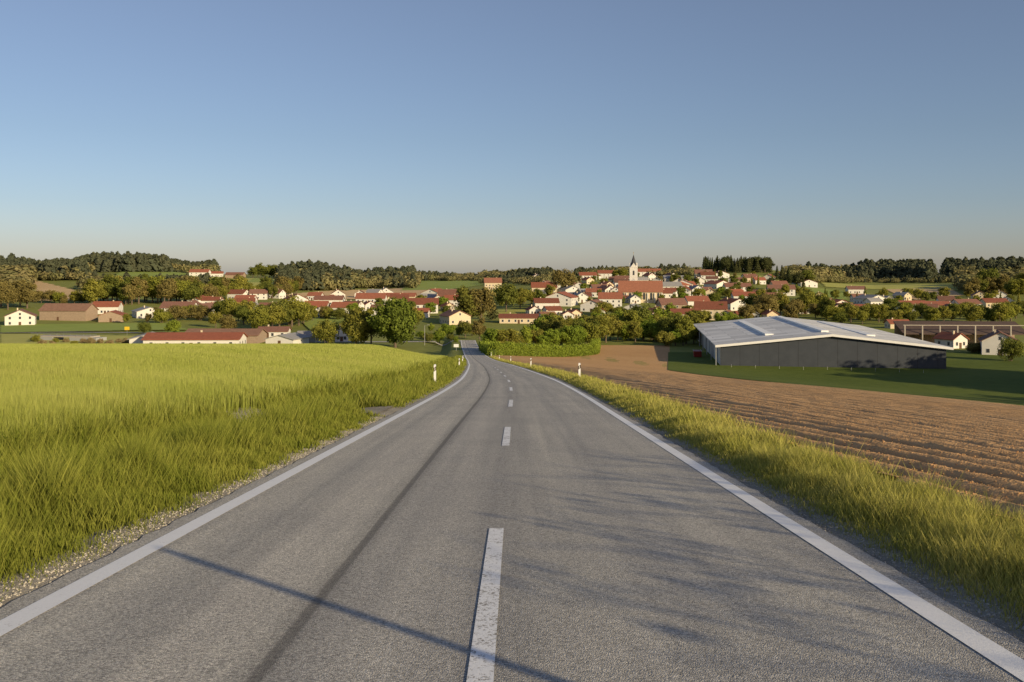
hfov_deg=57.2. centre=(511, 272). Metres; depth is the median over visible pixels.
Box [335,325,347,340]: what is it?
house
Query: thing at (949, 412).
ploughed furrows
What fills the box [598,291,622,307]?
house
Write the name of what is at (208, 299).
house
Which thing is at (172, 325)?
shrub
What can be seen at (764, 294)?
leafy tree
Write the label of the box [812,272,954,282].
woodland
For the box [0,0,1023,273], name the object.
sky
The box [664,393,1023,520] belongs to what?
soil clods
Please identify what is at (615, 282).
house
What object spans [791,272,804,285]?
leafy tree
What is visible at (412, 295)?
house
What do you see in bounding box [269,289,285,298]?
house
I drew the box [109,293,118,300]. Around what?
leafy tree
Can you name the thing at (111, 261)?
woodland
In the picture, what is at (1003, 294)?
house
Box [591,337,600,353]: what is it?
garden hedge
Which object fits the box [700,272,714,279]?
house
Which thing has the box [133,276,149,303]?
leafy tree
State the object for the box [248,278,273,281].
field
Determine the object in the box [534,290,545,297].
leafy tree
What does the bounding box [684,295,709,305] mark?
house
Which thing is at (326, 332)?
tree
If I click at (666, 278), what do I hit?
house
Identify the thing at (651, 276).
house
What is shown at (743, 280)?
leafy tree
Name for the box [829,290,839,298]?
leafy tree
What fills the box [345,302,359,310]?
leafy tree
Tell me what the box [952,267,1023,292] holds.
woodland
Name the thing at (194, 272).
house
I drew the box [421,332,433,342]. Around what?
shrub
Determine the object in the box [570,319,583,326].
leafy tree
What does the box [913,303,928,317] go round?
shrub
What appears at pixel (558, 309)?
house
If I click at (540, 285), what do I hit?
house
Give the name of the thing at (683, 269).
woodland
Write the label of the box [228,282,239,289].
leafy tree
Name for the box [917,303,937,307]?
house
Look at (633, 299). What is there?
house
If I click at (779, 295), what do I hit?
leafy tree
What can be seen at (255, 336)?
shed
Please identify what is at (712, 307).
house
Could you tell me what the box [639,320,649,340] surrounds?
leafy tree
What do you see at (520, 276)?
woodland
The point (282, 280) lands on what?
leafy tree
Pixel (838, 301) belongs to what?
house
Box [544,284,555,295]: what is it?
leafy tree
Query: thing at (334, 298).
house
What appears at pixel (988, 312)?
shrub
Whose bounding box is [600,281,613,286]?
house
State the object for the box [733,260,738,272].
conifer tree
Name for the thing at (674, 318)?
leafy tree
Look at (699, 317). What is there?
leafy tree
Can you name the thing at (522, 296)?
leafy tree
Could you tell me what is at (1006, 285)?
leafy tree
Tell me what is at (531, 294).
leafy tree
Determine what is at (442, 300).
leafy tree
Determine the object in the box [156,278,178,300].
leafy tree
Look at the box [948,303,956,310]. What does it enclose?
leafy tree
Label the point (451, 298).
house
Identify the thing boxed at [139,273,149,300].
leafy tree
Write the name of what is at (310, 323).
field
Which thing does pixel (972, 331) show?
open shed
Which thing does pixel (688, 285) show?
house
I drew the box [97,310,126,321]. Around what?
shed
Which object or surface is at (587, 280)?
house
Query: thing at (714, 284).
house
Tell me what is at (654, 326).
shrub
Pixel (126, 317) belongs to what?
leafy tree
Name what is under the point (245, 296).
house
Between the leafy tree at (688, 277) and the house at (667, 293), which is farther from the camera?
the leafy tree at (688, 277)
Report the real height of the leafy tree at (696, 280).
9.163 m
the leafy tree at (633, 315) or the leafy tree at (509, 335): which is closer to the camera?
the leafy tree at (509, 335)
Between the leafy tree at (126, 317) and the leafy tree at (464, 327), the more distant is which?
the leafy tree at (126, 317)
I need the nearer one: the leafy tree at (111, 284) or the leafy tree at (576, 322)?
the leafy tree at (576, 322)
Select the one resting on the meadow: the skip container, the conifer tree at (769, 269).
the skip container
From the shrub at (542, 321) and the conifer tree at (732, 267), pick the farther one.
the conifer tree at (732, 267)
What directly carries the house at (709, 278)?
on the ground at (430, 346)
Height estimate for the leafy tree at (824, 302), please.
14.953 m
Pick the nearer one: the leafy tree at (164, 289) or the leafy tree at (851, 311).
the leafy tree at (851, 311)
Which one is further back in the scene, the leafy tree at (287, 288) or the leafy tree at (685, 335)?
the leafy tree at (287, 288)
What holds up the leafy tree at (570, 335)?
on the ploughed field at (653, 358)
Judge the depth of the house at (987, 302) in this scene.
646.38 m
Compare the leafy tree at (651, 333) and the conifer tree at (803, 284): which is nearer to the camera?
the leafy tree at (651, 333)
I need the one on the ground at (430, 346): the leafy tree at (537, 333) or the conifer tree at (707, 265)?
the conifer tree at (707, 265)
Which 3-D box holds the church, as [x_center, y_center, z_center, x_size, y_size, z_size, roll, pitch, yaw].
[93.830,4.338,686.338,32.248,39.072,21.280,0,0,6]
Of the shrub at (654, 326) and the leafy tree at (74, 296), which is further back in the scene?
the leafy tree at (74, 296)
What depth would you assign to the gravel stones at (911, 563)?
8.14 m
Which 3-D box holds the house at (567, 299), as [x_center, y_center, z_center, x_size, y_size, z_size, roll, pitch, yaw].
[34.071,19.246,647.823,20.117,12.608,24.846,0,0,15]
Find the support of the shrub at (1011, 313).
on the ground at (430, 346)
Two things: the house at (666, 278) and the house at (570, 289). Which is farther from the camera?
the house at (666, 278)
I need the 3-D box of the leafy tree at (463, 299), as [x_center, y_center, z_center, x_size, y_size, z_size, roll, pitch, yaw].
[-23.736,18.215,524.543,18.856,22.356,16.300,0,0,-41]
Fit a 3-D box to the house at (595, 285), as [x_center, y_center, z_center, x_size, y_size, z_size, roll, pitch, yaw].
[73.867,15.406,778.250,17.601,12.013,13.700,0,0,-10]
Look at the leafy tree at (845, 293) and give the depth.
789.26 m
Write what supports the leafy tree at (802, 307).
on the ground at (430, 346)
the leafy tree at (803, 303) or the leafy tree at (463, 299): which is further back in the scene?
the leafy tree at (803, 303)
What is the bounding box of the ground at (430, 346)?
[0,270,1023,593]
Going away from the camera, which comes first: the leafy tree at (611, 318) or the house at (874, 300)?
the leafy tree at (611, 318)
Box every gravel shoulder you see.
[0,356,466,607]
[488,356,1023,642]
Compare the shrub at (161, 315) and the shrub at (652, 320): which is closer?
the shrub at (652, 320)
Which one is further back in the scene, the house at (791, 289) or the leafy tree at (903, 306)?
the house at (791, 289)
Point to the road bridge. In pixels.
(96, 337)
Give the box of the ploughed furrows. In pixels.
[525,363,1023,518]
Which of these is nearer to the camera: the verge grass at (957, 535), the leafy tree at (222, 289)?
the verge grass at (957, 535)
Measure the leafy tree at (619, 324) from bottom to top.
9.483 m
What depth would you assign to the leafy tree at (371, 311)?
565.26 m
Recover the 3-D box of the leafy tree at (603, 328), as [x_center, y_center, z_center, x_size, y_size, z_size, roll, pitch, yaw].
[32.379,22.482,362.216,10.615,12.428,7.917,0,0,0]
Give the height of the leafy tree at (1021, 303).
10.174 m
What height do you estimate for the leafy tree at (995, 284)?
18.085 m
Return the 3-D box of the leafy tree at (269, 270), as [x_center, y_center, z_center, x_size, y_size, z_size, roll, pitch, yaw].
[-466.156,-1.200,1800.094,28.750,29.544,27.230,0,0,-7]
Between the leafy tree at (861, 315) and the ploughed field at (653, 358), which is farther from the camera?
the leafy tree at (861, 315)
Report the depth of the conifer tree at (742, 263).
1244.76 m
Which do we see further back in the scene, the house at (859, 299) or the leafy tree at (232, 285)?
the leafy tree at (232, 285)
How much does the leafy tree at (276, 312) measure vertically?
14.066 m
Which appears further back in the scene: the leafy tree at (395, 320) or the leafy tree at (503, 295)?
the leafy tree at (503, 295)
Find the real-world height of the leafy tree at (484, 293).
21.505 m
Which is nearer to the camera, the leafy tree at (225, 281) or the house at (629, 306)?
the house at (629, 306)
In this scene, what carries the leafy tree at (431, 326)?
on the ground at (430, 346)
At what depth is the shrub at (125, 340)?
358.93 m
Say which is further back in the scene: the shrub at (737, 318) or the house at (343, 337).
the shrub at (737, 318)
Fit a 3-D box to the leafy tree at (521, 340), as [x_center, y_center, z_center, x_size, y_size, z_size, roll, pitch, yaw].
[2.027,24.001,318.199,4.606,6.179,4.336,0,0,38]
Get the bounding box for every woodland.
[0,251,221,279]
[0,264,211,293]
[273,259,421,290]
[414,266,556,283]
[573,263,701,275]
[783,255,1023,279]
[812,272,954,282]
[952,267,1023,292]
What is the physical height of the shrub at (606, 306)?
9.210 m
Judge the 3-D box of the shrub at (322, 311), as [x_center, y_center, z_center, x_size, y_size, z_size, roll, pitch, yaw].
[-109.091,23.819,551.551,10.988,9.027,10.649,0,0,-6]
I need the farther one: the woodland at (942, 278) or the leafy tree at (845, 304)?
the woodland at (942, 278)
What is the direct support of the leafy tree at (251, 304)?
on the ground at (430, 346)
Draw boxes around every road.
[0,340,1023,681]
[10,332,139,332]
[265,340,459,345]
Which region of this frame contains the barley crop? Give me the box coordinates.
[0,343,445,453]
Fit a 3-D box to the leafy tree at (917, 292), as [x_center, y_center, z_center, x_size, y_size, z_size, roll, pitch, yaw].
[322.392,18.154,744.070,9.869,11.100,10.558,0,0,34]
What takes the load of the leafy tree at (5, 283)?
on the ground at (430, 346)
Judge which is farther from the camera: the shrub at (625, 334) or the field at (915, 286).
the field at (915, 286)
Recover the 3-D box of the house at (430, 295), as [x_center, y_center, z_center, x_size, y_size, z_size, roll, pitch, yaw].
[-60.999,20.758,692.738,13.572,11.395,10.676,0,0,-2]
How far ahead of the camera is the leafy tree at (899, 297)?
694.01 m
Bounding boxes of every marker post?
[434,364,435,380]
[578,363,580,376]
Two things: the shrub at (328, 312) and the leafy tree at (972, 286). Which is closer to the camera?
the shrub at (328, 312)
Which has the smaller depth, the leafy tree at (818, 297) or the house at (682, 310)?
the house at (682, 310)
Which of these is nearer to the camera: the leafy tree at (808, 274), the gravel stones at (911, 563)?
the gravel stones at (911, 563)
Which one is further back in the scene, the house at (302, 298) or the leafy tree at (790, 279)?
the leafy tree at (790, 279)
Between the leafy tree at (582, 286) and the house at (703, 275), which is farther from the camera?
the house at (703, 275)
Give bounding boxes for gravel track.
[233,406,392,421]
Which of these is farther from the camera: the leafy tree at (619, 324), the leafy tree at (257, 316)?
the leafy tree at (257, 316)
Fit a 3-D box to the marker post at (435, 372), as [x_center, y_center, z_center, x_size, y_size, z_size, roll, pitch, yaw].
[-3.938,5.351,47.996,0.128,1.270,0.116,0,0,0]
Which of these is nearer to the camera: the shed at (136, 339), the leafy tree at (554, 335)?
the leafy tree at (554, 335)
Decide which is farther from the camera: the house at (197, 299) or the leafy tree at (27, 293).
the house at (197, 299)
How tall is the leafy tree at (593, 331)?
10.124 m
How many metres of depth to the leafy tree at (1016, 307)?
519.16 m
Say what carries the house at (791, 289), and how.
on the ground at (430, 346)
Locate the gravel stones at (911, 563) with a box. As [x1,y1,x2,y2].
[633,417,1023,639]
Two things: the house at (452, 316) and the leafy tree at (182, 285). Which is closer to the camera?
the house at (452, 316)
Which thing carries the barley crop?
on the ground at (430, 346)
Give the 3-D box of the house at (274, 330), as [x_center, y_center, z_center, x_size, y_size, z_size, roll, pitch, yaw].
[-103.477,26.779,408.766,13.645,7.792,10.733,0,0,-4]
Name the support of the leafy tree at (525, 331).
on the ploughed field at (653, 358)
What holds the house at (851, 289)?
on the ground at (430, 346)
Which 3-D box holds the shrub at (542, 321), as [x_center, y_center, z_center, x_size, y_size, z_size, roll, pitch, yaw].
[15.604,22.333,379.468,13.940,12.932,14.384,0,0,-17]
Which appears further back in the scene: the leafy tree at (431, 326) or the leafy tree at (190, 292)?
the leafy tree at (190, 292)
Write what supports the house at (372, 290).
on the ground at (430, 346)
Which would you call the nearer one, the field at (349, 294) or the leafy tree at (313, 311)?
the leafy tree at (313, 311)
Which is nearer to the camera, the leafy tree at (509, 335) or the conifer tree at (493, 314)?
the leafy tree at (509, 335)
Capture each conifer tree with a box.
[486,293,497,319]
[705,257,709,268]
[715,255,719,270]
[729,258,734,271]
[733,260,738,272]
[737,258,740,272]
[740,256,744,271]
[745,258,750,272]
[749,257,752,272]
[753,257,760,272]
[766,257,772,272]
[774,266,778,279]
[777,265,785,280]
[800,277,806,287]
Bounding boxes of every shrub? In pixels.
[30,335,42,341]
[37,340,46,343]
[85,337,95,343]
[121,337,128,343]
[137,321,152,332]
[150,309,173,322]
[164,319,181,331]
[165,305,190,320]
[181,304,196,317]
[188,304,213,319]
[282,318,299,324]
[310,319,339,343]
[319,305,330,318]
[321,307,334,318]
[330,307,344,318]
[415,331,426,337]
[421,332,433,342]
[433,331,444,342]
[440,323,455,334]
[527,315,557,332]
[533,312,562,335]
[573,314,594,319]
[590,306,603,313]
[594,301,613,313]
[613,306,621,312]
[616,323,631,340]
[641,318,655,339]
[644,321,662,341]
[652,313,667,321]
[655,330,676,345]
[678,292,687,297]
[713,311,729,321]
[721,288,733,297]
[726,311,738,320]
[732,316,743,319]
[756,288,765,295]
[766,288,777,291]
[822,305,845,320]
[831,311,848,322]
[859,303,877,319]
[881,306,895,320]
[901,310,920,320]
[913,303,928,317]
[965,343,980,352]
[982,309,1004,320]
[989,302,1015,320]
[996,337,1023,360]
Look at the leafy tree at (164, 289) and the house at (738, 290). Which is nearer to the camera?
the leafy tree at (164, 289)
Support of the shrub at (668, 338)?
on the ground at (430, 346)
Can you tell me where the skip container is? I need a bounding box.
[693,349,701,356]
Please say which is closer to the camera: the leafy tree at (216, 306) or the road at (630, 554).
the road at (630, 554)
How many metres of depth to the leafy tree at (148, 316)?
511.14 m
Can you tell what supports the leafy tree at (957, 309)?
on the ground at (430, 346)
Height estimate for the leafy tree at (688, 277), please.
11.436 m
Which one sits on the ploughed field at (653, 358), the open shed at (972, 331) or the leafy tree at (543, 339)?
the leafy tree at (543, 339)
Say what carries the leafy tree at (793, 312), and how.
on the ground at (430, 346)
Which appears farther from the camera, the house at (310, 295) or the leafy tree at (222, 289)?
the house at (310, 295)
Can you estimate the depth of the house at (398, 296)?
702.48 m
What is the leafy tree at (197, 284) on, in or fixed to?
on the ground at (430, 346)
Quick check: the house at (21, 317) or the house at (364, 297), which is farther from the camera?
the house at (364, 297)
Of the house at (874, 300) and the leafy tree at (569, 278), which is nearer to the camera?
the house at (874, 300)
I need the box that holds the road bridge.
[31,333,106,340]
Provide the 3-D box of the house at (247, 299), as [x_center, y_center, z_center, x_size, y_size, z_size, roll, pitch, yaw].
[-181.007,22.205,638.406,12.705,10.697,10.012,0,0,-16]
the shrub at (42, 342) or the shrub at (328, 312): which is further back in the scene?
the shrub at (328, 312)
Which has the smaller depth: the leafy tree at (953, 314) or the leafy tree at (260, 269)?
the leafy tree at (953, 314)
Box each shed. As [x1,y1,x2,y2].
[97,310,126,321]
[127,331,152,343]
[185,328,268,343]
[263,332,309,343]
[297,331,317,341]
[893,321,1023,344]
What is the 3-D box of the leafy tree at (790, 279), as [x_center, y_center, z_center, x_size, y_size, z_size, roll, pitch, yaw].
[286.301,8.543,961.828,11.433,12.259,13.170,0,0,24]
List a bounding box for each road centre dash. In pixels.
[466,528,503,681]
[502,427,510,445]
[508,400,512,406]
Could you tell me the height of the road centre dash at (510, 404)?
0.360 m
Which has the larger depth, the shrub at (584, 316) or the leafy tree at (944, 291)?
the leafy tree at (944, 291)
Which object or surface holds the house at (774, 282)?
on the ground at (430, 346)
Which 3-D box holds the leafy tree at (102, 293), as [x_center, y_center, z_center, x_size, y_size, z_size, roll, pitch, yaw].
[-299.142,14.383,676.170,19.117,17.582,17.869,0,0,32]
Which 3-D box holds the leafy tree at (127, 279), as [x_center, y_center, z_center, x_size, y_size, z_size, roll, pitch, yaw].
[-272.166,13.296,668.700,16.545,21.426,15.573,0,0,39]
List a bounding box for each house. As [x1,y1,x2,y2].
[3,308,36,324]
[93,300,123,313]
[131,305,154,317]
[141,330,247,343]
[159,300,197,316]
[187,295,203,302]
[189,269,210,275]
[197,302,214,316]
[201,296,223,302]
[211,271,223,276]
[227,289,249,297]
[234,294,257,301]
[236,297,255,302]
[249,288,268,299]
[257,325,291,337]
[259,301,276,304]
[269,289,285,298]
[283,293,308,301]
[305,300,329,310]
[307,291,323,299]
[313,295,344,304]
[329,301,354,312]
[331,289,344,300]
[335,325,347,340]
[344,300,364,308]
[355,292,387,301]
[364,300,374,310]
[366,288,383,292]
[382,287,392,292]
[387,292,416,299]
[390,293,408,299]
[404,297,438,312]
[417,307,430,317]
[420,293,436,297]
[421,288,440,292]
[436,289,457,296]
[438,309,470,324]
[440,301,454,310]
[444,294,457,304]
[484,278,501,289]
[498,312,538,323]
[524,305,540,313]
[531,281,556,292]
[532,297,559,308]
[537,310,555,316]
[541,305,563,314]
[545,291,577,306]
[557,285,578,293]
[560,309,574,318]
[567,308,581,317]
[573,282,584,288]
[573,291,588,302]
[578,272,596,277]
[580,299,602,311]
[581,276,593,283]
[585,287,601,296]
[589,284,610,287]
[597,270,618,277]
[598,284,613,291]
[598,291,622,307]
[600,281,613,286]
[608,276,614,282]
[612,279,628,287]
[614,276,629,278]
[624,303,640,309]
[626,294,641,303]
[638,269,660,275]
[638,277,648,280]
[642,272,655,279]
[655,298,687,308]
[663,275,683,281]
[663,281,682,287]
[663,287,676,296]
[663,289,672,297]
[669,307,700,314]
[679,281,695,286]
[681,285,690,295]
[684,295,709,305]
[689,284,704,295]
[691,276,704,284]
[694,269,712,277]
[694,300,727,319]
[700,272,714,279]
[703,280,728,288]
[705,275,717,281]
[705,288,715,295]
[715,271,729,277]
[719,297,745,310]
[722,283,751,290]
[725,288,743,297]
[730,291,755,298]
[743,274,757,281]
[752,277,765,283]
[761,309,779,316]
[763,273,774,279]
[766,284,795,295]
[768,280,788,284]
[791,279,817,287]
[830,298,848,302]
[845,285,864,293]
[849,293,860,301]
[854,294,885,303]
[863,297,882,304]
[883,318,908,328]
[892,291,912,299]
[896,299,928,308]
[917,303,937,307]
[926,301,951,307]
[932,331,969,348]
[935,295,954,300]
[950,298,981,304]
[971,290,987,299]
[978,329,1018,355]
[979,297,1007,307]
[995,290,1007,297]
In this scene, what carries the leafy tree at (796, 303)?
on the ground at (430, 346)
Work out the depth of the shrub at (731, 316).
512.02 m
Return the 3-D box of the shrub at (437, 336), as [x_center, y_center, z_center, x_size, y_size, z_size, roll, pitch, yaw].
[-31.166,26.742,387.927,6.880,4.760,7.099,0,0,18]
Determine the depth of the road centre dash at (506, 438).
18.20 m
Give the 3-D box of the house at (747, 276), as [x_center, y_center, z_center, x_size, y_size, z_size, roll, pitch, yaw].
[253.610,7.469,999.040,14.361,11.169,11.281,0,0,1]
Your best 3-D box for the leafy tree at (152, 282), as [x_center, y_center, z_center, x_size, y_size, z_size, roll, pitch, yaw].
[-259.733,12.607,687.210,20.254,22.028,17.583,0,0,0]
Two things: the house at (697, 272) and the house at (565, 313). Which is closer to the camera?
the house at (565, 313)
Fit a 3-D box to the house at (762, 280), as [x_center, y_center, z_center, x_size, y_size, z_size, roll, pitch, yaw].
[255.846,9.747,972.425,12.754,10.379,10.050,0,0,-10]
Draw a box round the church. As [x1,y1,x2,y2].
[618,252,662,302]
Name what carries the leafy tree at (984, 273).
on the ground at (430, 346)
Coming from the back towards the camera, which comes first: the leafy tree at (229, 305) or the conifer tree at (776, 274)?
the conifer tree at (776, 274)
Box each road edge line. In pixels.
[0,342,469,635]
[475,341,1023,680]
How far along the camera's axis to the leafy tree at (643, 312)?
414.64 m
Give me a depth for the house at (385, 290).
832.48 m
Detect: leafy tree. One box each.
[0,279,10,306]
[0,284,20,309]
[11,279,26,305]
[15,282,41,308]
[37,291,45,302]
[42,289,55,302]
[51,291,66,302]
[60,295,67,302]
[68,291,81,302]
[81,278,103,302]
[84,280,107,300]
[97,274,119,300]
[105,274,123,300]
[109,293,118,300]
[116,276,141,303]
[117,285,128,303]
[121,278,140,304]
[122,313,131,321]
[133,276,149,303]
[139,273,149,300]
[145,313,151,320]
[146,275,165,302]
[155,281,174,300]
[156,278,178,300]
[173,277,182,300]
[175,275,200,300]
[175,280,189,300]
[182,284,203,299]
[190,282,204,287]
[198,284,207,294]
[203,286,219,296]
[206,311,223,327]
[207,276,222,286]
[211,299,223,313]
[217,285,229,296]
[218,314,237,327]
[219,276,230,289]
[220,296,238,317]
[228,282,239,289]
[234,305,249,324]
[235,276,248,289]
[237,300,258,309]
[244,306,271,328]
[247,267,257,277]
[253,304,267,325]
[255,262,265,274]
[256,266,265,277]
[259,276,272,283]
[262,264,276,277]
[263,281,271,298]
[263,304,286,325]
[267,284,278,298]
[267,301,295,325]
[273,283,282,288]
[274,275,295,285]
[278,294,308,326]
[282,284,292,295]
[290,276,303,293]
[292,280,300,293]
[295,299,310,325]
[310,305,317,319]
[338,306,370,343]
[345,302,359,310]
[364,313,385,344]
[365,307,373,314]
[366,297,418,347]
[374,298,384,303]
[409,301,415,306]
[412,306,425,329]
[423,302,436,312]
[428,323,434,330]
[434,328,445,342]
[438,297,449,305]
[441,305,450,312]
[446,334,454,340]
[453,285,480,317]
[457,320,471,337]
[468,286,496,317]
[471,317,486,338]
[479,328,499,342]
[493,282,518,311]
[496,328,520,343]
[513,288,528,308]
[514,334,524,343]
[519,326,532,343]
[527,289,535,304]
[527,324,538,341]
[531,329,545,344]
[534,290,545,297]
[536,335,550,345]
[542,317,563,342]
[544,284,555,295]
[544,328,561,344]
[550,268,577,288]
[558,316,574,326]
[560,325,579,344]
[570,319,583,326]
[571,325,586,343]
[579,283,587,288]
[580,322,601,342]
[583,316,594,322]
[587,315,608,336]
[593,314,618,342]
[611,270,618,275]
[611,320,625,339]
[613,310,622,321]
[617,267,627,275]
[619,304,651,320]
[620,310,643,338]
[625,321,643,342]
[633,292,642,297]
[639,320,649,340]
[647,328,655,341]
[652,306,673,317]
[656,311,684,329]
[660,317,675,335]
[665,302,677,309]
[671,329,681,345]
[672,273,680,280]
[675,316,697,343]
[676,286,686,294]
[676,328,691,345]
[682,274,691,280]
[685,311,694,316]
[690,311,709,323]
[691,278,699,284]
[691,288,703,295]
[691,327,698,342]
[699,310,712,320]
[708,292,719,300]
[716,286,724,293]
[718,256,729,270]
[721,259,730,271]
[729,275,738,282]
[734,281,740,288]
[738,304,755,318]
[739,276,747,282]
[741,293,759,305]
[745,285,755,291]
[752,295,774,312]
[753,304,763,314]
[757,293,778,304]
[759,257,771,272]
[766,277,775,283]
[766,293,779,311]
[775,292,788,314]
[775,293,784,312]
[780,284,789,293]
[782,304,799,317]
[786,275,794,284]
[789,299,801,310]
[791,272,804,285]
[795,287,802,293]
[796,291,815,314]
[798,297,807,314]
[799,300,804,314]
[800,269,815,280]
[806,303,820,317]
[814,292,829,304]
[816,296,835,320]
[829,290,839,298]
[837,302,852,307]
[843,291,849,297]
[843,305,858,322]
[856,310,868,323]
[867,304,889,321]
[877,288,888,295]
[883,298,899,310]
[888,310,902,318]
[895,295,903,300]
[895,302,911,318]
[901,288,913,295]
[904,301,913,310]
[912,288,923,299]
[920,291,930,300]
[922,308,942,320]
[930,292,938,300]
[938,287,950,295]
[938,305,951,320]
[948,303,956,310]
[949,309,956,320]
[951,303,967,318]
[960,304,985,320]
[962,301,976,306]
[963,277,980,294]
[974,267,999,292]
[976,304,988,320]
[977,275,989,290]
[982,292,994,297]
[984,276,1000,293]
[990,302,1008,320]
[998,275,1009,291]
[1002,277,1021,295]
[1005,301,1021,320]
[1006,279,1023,295]
[1013,272,1023,279]
[1015,304,1023,318]
[1016,301,1023,315]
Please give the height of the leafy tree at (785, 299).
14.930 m
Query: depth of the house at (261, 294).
764.98 m
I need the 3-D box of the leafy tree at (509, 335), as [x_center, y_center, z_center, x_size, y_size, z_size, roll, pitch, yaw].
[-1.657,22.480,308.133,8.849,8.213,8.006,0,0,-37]
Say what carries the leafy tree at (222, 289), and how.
on the ground at (430, 346)
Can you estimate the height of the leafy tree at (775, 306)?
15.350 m
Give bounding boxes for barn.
[38,303,98,320]
[225,272,245,277]
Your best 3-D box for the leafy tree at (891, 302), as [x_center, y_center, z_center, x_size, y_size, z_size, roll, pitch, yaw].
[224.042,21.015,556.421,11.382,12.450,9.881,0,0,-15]
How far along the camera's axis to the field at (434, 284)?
1264.56 m
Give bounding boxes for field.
[0,323,186,331]
[0,334,133,342]
[17,281,73,300]
[116,271,195,276]
[213,276,274,285]
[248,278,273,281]
[286,287,443,298]
[302,316,344,329]
[402,280,483,289]
[476,309,541,314]
[496,344,1015,524]
[798,286,847,299]
[821,282,957,289]
[886,287,961,299]
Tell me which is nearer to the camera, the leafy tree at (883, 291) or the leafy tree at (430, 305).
the leafy tree at (430, 305)
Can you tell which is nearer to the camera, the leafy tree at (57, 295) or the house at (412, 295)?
the leafy tree at (57, 295)
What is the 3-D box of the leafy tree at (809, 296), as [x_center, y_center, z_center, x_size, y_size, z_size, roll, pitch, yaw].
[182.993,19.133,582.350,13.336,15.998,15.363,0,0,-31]
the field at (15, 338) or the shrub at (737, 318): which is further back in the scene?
the shrub at (737, 318)
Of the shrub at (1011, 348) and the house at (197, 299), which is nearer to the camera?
the shrub at (1011, 348)
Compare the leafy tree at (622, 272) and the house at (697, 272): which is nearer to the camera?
the house at (697, 272)
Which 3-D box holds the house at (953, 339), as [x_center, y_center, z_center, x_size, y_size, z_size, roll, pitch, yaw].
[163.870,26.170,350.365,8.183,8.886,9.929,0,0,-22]
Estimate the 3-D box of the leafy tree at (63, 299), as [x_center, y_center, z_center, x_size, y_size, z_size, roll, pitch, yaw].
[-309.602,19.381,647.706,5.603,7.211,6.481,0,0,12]
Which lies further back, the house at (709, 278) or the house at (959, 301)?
the house at (709, 278)
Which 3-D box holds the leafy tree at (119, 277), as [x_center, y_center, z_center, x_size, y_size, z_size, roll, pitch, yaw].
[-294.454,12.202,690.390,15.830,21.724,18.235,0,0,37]
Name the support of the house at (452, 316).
on the ground at (430, 346)
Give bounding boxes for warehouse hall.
[694,316,953,368]
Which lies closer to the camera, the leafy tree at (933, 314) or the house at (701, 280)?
the leafy tree at (933, 314)
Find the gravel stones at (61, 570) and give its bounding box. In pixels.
[0,417,381,605]
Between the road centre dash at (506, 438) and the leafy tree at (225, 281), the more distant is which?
the leafy tree at (225, 281)
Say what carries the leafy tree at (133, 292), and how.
on the ground at (430, 346)
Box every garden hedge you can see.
[478,339,499,355]
[488,341,598,356]
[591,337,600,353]
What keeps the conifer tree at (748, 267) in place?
on the ground at (430, 346)
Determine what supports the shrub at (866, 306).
on the ground at (430, 346)
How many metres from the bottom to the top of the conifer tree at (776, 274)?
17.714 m
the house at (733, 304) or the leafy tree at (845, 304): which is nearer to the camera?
the leafy tree at (845, 304)
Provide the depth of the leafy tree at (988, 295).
674.51 m
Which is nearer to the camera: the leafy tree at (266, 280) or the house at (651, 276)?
the leafy tree at (266, 280)
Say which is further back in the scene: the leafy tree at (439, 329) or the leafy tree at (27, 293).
the leafy tree at (27, 293)
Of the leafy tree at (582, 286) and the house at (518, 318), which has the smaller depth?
the house at (518, 318)
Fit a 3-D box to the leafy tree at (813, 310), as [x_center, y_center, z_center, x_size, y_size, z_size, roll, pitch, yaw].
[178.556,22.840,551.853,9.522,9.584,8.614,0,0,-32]
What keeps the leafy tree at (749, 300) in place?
on the ground at (430, 346)
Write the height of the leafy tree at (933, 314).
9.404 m
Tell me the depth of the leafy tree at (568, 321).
360.88 m
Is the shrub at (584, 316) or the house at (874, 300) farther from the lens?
the house at (874, 300)
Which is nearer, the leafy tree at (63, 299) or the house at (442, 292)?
the leafy tree at (63, 299)
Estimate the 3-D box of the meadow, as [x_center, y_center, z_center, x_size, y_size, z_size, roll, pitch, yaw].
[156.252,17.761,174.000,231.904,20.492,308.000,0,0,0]
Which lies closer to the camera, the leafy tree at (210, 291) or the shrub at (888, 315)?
the shrub at (888, 315)
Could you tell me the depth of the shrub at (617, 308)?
564.39 m
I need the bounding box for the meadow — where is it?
[668,352,1023,405]
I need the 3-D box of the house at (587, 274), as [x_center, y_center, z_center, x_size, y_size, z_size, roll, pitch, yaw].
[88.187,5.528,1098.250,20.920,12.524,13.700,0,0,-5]
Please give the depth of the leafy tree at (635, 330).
372.73 m
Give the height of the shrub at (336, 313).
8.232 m
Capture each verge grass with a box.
[0,355,466,600]
[489,355,1023,635]
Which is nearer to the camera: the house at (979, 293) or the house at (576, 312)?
the house at (576, 312)
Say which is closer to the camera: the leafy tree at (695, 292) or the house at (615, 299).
the house at (615, 299)
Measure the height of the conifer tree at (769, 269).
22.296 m
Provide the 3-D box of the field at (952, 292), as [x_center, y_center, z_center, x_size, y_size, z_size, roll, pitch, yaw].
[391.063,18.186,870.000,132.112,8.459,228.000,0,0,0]

